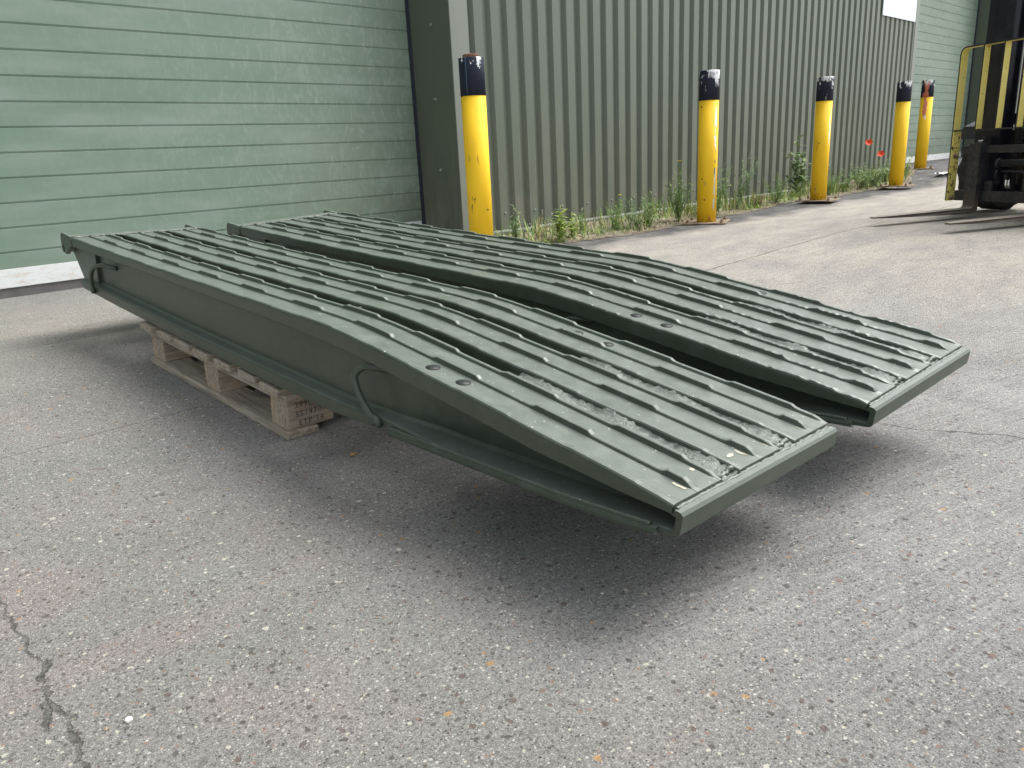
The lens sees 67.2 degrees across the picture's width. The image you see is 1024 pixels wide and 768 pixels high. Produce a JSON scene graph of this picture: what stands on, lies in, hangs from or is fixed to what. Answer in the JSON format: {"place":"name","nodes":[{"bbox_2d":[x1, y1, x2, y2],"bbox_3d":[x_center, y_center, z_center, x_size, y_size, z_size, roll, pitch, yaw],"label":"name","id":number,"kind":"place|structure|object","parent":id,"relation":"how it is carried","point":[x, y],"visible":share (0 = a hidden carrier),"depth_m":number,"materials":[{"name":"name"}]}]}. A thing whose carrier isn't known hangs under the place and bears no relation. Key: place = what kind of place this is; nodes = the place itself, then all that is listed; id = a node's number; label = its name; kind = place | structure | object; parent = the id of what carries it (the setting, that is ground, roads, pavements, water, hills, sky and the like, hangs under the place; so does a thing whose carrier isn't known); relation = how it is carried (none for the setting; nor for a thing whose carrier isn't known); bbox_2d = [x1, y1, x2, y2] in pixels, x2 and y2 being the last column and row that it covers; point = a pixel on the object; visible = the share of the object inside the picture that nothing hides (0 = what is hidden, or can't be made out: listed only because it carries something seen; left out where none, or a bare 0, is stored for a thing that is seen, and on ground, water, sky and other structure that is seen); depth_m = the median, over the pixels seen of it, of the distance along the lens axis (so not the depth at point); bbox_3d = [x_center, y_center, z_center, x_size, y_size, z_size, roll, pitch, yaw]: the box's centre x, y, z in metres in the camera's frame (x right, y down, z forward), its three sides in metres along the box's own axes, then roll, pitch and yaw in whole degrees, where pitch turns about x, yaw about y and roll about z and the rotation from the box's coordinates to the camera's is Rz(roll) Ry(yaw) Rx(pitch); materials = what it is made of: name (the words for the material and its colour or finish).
{"place":"outdoors","nodes":[
{"label":"outdoors","id":0,"kind":"place"},
{"bbox_2d":[0,157,1023,767],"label":"ground","id":1,"kind":"structure","parent":0,"point":[108,475],"depth_m":1.46,"materials":[{"name":"grey asphalt"}]},
{"bbox_2d":[124,716,132,722],"bbox_3d":[-0.563,0.492,1.131,0.010,0.007,0.010,8,20,33],"label":"pebble","id":2,"kind":"object","parent":1,"relation":"on","point":[128,719],"visible":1,"depth_m":1.13,"materials":[{"name":"white stone"}]},
{"bbox_2d":[139,321,333,439],"bbox_3d":[-0.562,-0.174,2.892,1.236,0.158,1.003,-18,27,-42],"label":"wooden pallet","id":3,"kind":"object","parent":1,"relation":"on","point":[285,414],"visible":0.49,"depth_m":2.43,"materials":[{"name":"brown wood"}]},
{"bbox_2d":[60,224,837,537],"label":"loading ramp","id":4,"kind":"structure","parent":3,"relation":"on","point":[556,408],"depth_m":1.74,"materials":[{"name":"green paint"}]},
{"bbox_2d":[227,210,969,426],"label":"loading ramp","id":5,"kind":"structure","parent":3,"relation":"on","point":[832,364],"depth_m":2.15,"materials":[{"name":"green paint"}]},
{"bbox_2d":[458,53,492,235],"bbox_3d":[-0.237,-1.531,5.219,0.169,1.302,0.169,-18,22,-42],"label":"bollard","id":6,"kind":"object","parent":1,"relation":"on","point":[474,111],"visible":0.97,"depth_m":5.13,"materials":[{"name":"yellow metal"}]},
{"bbox_2d":[2,239,1022,767],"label":"loose grit","id":7,"kind":"object","parent":1,"relation":"on","point":[516,529],"visible":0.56,"depth_m":1.47,"materials":[{"name":"grey gravel"}]},
{"bbox_2d":[493,169,917,243],"bbox_3d":[2.922,-2.118,8.620,8.600,0.173,0.997,-18,22,-42],"label":"planting strip","id":8,"kind":"object","parent":1,"relation":"on","point":[633,231],"visible":0.2,"depth_m":6.97,"materials":[{"name":"plant"}]},
{"bbox_2d":[508,205,522,237],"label":"weed","id":9,"kind":"object","parent":8,"relation":"on","point":[515,228],"visible":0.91,"depth_m":5.96,"materials":[{"name":"green plant"}]},
{"bbox_2d":[534,210,552,238],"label":"seedling weed","id":10,"kind":"object","parent":8,"relation":"on","point":[536,231],"visible":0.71,"depth_m":6.02,"materials":[{"name":"plant"}]},
{"bbox_2d":[546,205,572,241],"bbox_3d":[0.358,-1.211,5.845,0.250,0.289,0.239,2,17,16],"label":"weed","id":11,"kind":"object","parent":8,"relation":"on","point":[559,225],"visible":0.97,"depth_m":5.83,"materials":[{"name":"green plant"}]},
{"bbox_2d":[567,213,580,237],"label":"weed","id":12,"kind":"object","parent":8,"relation":"on","point":[572,234],"visible":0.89,"depth_m":6.01,"materials":[{"name":"green plant"}]},
{"bbox_2d":[578,210,586,231],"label":"weed","id":13,"kind":"object","parent":8,"relation":"on","point":[582,222],"visible":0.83,"depth_m":6.34,"materials":[{"name":"green plant"}]},
{"bbox_2d":[602,194,622,230],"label":"flowering weed","id":14,"kind":"object","parent":8,"relation":"on","point":[617,222],"visible":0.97,"depth_m":6.33,"materials":[{"name":"green plant"}]},
{"bbox_2d":[616,194,654,228],"bbox_3d":[1.028,-1.444,6.433,0.216,0.324,0.340,-18,22,-42],"label":"weed","id":15,"kind":"object","parent":8,"relation":"on","point":[632,219],"visible":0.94,"depth_m":6.44,"materials":[{"name":"green plant"}]},
{"bbox_2d":[624,185,667,227],"bbox_3d":[1.153,-1.501,6.533,0.366,0.364,0.301,-18,22,-42],"label":"weed","id":16,"kind":"object","parent":8,"relation":"on","point":[648,220],"visible":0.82,"depth_m":6.54,"materials":[{"name":"green plant"}]},
{"bbox_2d":[665,160,692,221],"bbox_3d":[1.491,-1.714,6.867,0.239,0.562,0.302,-18,22,-42],"label":"flowering weed","id":17,"kind":"object","parent":8,"relation":"on","point":[677,204],"visible":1,"depth_m":6.88,"materials":[{"name":"green plant"}]},
{"bbox_2d":[493,164,912,242],"bbox_3d":[2.858,-2.158,8.560,8.601,0.310,0.999,-18,22,-42],"label":"ground cover","id":18,"kind":"object","parent":8,"relation":"on","point":[690,208],"visible":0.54,"depth_m":7.40,"materials":[{"name":"plant"}]},
{"bbox_2d":[716,165,735,213],"bbox_3d":[1.998,-1.892,7.391,0.348,0.541,0.338,2,17,17],"label":"weed","id":19,"kind":"object","parent":8,"relation":"on","point":[722,193],"visible":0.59,"depth_m":7.36,"materials":[{"name":"green plant"}]},
{"bbox_2d":[732,150,758,208],"bbox_3d":[2.351,-2.062,7.799,0.432,0.599,0.231,-18,22,-42],"label":"weed","id":20,"kind":"object","parent":8,"relation":"on","point":[739,198],"visible":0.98,"depth_m":7.79,"materials":[{"name":"green plant"}]},
{"bbox_2d":[752,190,767,207],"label":"weed","id":21,"kind":"object","parent":8,"relation":"on","point":[753,200],"visible":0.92,"depth_m":8.00,"materials":[{"name":"green plant"}]},
{"bbox_2d":[761,173,791,202],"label":"weed","id":22,"kind":"object","parent":8,"relation":"on","point":[777,193],"visible":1,"depth_m":8.42,"materials":[{"name":"green plant"}]},
{"bbox_2d":[783,134,811,196],"bbox_3d":[3.348,-2.539,9.057,0.374,0.767,0.461,-4,17,-5],"label":"broadleaf weed","id":23,"kind":"object","parent":8,"relation":"on","point":[796,173],"visible":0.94,"depth_m":9.06,"materials":[{"name":"green plant"}]},
{"bbox_2d":[827,164,844,192],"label":"weed","id":24,"kind":"object","parent":8,"relation":"on","point":[829,185],"visible":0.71,"depth_m":9.17,"materials":[{"name":"green plant"}]},
{"bbox_2d":[832,167,866,191],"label":"weed","id":25,"kind":"object","parent":8,"relation":"on","point":[849,185],"visible":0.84,"depth_m":9.52,"materials":[{"name":"green plant"}]},
{"bbox_2d":[847,161,878,188],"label":"weed","id":26,"kind":"object","parent":8,"relation":"on","point":[861,182],"visible":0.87,"depth_m":9.96,"materials":[{"name":"green plant"}]},
{"bbox_2d":[865,139,872,171],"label":"poppy","id":27,"kind":"object","parent":8,"relation":"on","point":[869,142],"visible":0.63,"depth_m":10.05,"materials":[{"name":"red plant"}]},
{"bbox_2d":[854,160,889,185],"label":"weed","id":28,"kind":"object","parent":8,"relation":"on","point":[878,179],"visible":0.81,"depth_m":10.28,"materials":[{"name":"green plant"}]},
{"bbox_2d":[870,159,889,180],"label":"weed","id":29,"kind":"object","parent":8,"relation":"on","point":[885,171],"visible":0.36,"depth_m":10.67,"materials":[{"name":"green plant"}]},
{"bbox_2d":[877,151,884,176],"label":"poppy","id":30,"kind":"object","parent":8,"relation":"on","point":[881,153],"visible":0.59,"depth_m":10.38,"materials":[{"name":"red plant"}]},
{"bbox_2d":[889,155,912,172],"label":"weed","id":31,"kind":"object","parent":8,"relation":"on","point":[907,163],"visible":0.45,"depth_m":10.96,"materials":[{"name":"green plant"}]},
{"bbox_2d":[682,69,729,224],"bbox_3d":[1.684,-2.023,6.620,0.370,1.250,0.370,3,18,20],"label":"bollard","id":32,"kind":"object","parent":1,"relation":"on","point":[709,89],"visible":1,"depth_m":6.56,"materials":[{"name":"yellow metal"}]},
{"bbox_2d":[795,76,840,201],"bbox_3d":[3.286,-2.587,8.172,0.370,1.250,0.370,10,21,36],"label":"bollard","id":33,"kind":"object","parent":1,"relation":"on","point":[822,129],"visible":1,"depth_m":8.12,"materials":[{"name":"yellow metal"}]},
{"bbox_2d":[877,81,914,186],"bbox_3d":[4.875,-3.129,9.671,0.370,1.250,0.370,10,21,36],"label":"bollard","id":34,"kind":"object","parent":1,"relation":"on","point":[900,128],"visible":1,"depth_m":9.62,"materials":[{"name":"yellow metal"}]},
{"bbox_2d":[908,80,934,169],"bbox_3d":[6.113,-3.839,11.424,0.370,1.250,0.370,6,19,28],"label":"bollard","id":35,"kind":"object","parent":1,"relation":"on","point":[924,119],"visible":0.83,"depth_m":11.37,"materials":[{"name":"yellow metal"}]},
{"bbox_2d":[870,0,1023,224],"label":"forklift","id":36,"kind":"object","parent":1,"relation":"on","point":[989,171],"visible":1,"depth_m":5.97,"materials":[{"name":"metal"}]},
{"bbox_2d":[0,0,1023,298],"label":"warehouse building","id":37,"kind":"structure","parent":0,"point":[154,114],"depth_m":6.09,"materials":[{"name":"metal"}]},
{"bbox_2d":[0,0,425,298],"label":"sectional door","id":38,"kind":"structure","parent":37,"relation":"in","point":[116,115],"depth_m":5.08,"materials":[{"name":"metal"}]},
{"bbox_2d":[882,0,916,21],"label":"wall sign","id":39,"kind":"object","parent":37,"relation":"attached to","point":[903,9],"visible":1,"depth_m":11.41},
{"bbox_2d":[906,0,979,163],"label":"sectional door","id":40,"kind":"structure","parent":37,"relation":"in","point":[945,27],"depth_m":14.48,"materials":[{"name":"metal"}]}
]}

